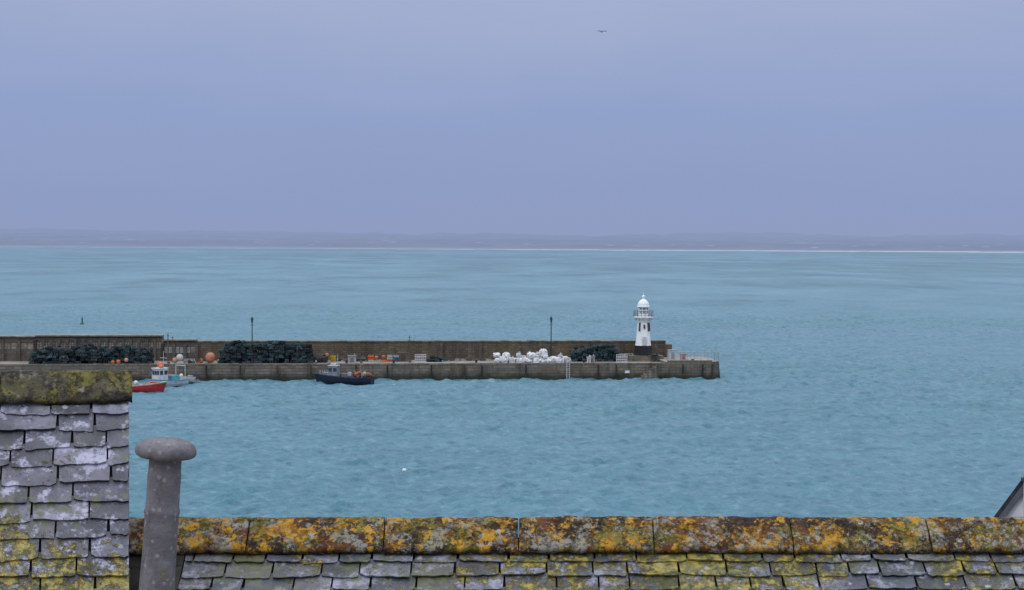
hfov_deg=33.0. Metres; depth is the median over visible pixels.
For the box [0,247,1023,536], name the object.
sea
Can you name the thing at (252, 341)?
street lamp
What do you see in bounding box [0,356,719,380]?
stone pier
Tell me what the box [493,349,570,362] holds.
bulk bag pile
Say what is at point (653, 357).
equipment cabinet
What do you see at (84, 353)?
lobster pot stack
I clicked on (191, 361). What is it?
fish crates
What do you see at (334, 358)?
yellow fish crates
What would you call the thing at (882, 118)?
sky
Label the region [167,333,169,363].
mooring pole
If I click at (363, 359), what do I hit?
fish crates
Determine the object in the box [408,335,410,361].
mooring pole
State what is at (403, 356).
equipment cabinet
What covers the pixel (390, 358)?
fish crates
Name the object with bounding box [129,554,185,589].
lead flashing
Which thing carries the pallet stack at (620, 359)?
on the stone pier
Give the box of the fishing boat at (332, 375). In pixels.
[314,358,374,385]
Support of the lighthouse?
on the stone pier
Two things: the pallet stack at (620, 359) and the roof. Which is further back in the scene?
the pallet stack at (620, 359)
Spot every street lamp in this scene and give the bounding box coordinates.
[251,317,252,363]
[549,317,553,356]
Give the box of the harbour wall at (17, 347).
[0,334,197,360]
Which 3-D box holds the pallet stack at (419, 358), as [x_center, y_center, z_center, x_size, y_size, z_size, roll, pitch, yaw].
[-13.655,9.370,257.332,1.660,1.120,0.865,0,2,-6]
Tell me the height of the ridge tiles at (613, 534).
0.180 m
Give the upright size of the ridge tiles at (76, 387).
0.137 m
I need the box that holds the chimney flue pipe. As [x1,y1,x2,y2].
[135,437,196,589]
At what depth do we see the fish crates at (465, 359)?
259.53 m
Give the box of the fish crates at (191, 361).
[183,359,207,362]
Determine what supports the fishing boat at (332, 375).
on the sea
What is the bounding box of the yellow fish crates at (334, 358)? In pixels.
[327,355,335,361]
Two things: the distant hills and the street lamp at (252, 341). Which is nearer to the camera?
the street lamp at (252, 341)
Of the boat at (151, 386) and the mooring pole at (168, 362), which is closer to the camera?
the boat at (151, 386)
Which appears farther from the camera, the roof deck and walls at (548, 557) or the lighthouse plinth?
the lighthouse plinth
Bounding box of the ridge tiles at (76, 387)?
[0,370,131,405]
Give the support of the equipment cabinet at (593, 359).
on the stone pier
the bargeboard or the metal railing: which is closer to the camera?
the bargeboard
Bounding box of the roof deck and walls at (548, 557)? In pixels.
[181,537,1017,589]
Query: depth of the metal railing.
256.06 m
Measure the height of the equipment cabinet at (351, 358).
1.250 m
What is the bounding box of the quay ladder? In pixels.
[566,359,569,378]
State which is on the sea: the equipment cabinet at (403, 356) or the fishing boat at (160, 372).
the fishing boat at (160, 372)
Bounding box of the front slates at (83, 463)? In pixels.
[0,401,128,589]
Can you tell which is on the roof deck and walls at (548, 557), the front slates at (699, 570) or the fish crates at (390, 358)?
the front slates at (699, 570)
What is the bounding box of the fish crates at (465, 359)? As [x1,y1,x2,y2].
[443,359,489,360]
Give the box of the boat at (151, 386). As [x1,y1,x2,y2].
[132,381,166,392]
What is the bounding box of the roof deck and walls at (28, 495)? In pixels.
[0,403,112,589]
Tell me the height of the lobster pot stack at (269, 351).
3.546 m
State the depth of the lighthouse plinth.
260.76 m
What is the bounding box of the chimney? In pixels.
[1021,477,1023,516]
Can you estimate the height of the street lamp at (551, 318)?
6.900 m
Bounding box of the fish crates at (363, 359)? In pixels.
[336,357,370,360]
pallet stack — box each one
[415,354,425,361]
[616,354,626,361]
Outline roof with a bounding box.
[994,481,1023,516]
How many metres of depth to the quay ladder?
252.86 m
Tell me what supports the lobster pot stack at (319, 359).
on the stone pier
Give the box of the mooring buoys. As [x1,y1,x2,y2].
[111,351,384,363]
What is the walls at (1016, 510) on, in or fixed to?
on the ground
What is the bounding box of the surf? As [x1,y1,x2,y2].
[89,247,1023,252]
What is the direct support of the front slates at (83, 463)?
attached to the roof deck and walls at (28, 495)
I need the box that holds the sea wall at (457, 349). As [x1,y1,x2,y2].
[197,340,673,359]
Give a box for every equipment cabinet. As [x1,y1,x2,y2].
[347,354,356,361]
[397,351,408,361]
[590,354,594,362]
[651,353,658,361]
[668,348,676,358]
[679,353,685,359]
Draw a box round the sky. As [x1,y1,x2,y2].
[0,0,1023,236]
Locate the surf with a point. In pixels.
(658, 250)
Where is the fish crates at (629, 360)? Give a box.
[596,359,631,361]
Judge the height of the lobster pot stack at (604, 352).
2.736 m
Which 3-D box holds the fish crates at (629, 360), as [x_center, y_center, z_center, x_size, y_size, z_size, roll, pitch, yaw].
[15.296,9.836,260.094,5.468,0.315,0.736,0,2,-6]
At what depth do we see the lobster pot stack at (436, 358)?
257.06 m
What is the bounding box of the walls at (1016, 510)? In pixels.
[1006,493,1023,516]
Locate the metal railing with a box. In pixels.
[667,350,718,359]
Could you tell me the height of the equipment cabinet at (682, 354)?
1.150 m
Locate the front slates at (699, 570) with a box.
[178,545,1023,589]
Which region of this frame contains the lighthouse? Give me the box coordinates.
[633,292,652,355]
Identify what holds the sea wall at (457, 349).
on the stone pier
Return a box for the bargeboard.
[999,484,1023,516]
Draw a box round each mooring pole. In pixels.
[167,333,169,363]
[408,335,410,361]
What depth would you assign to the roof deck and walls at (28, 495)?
6.66 m
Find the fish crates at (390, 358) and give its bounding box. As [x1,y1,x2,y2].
[368,355,398,361]
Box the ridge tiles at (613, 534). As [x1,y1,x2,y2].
[128,515,1023,554]
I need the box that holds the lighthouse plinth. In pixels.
[626,354,663,361]
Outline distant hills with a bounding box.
[0,228,1023,251]
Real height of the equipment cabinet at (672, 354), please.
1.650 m
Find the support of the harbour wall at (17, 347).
on the stone pier
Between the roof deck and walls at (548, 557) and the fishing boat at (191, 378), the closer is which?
the roof deck and walls at (548, 557)
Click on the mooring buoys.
(210, 357)
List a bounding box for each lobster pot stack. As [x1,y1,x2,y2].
[28,343,153,363]
[218,340,312,363]
[311,354,327,362]
[425,355,443,361]
[569,344,619,361]

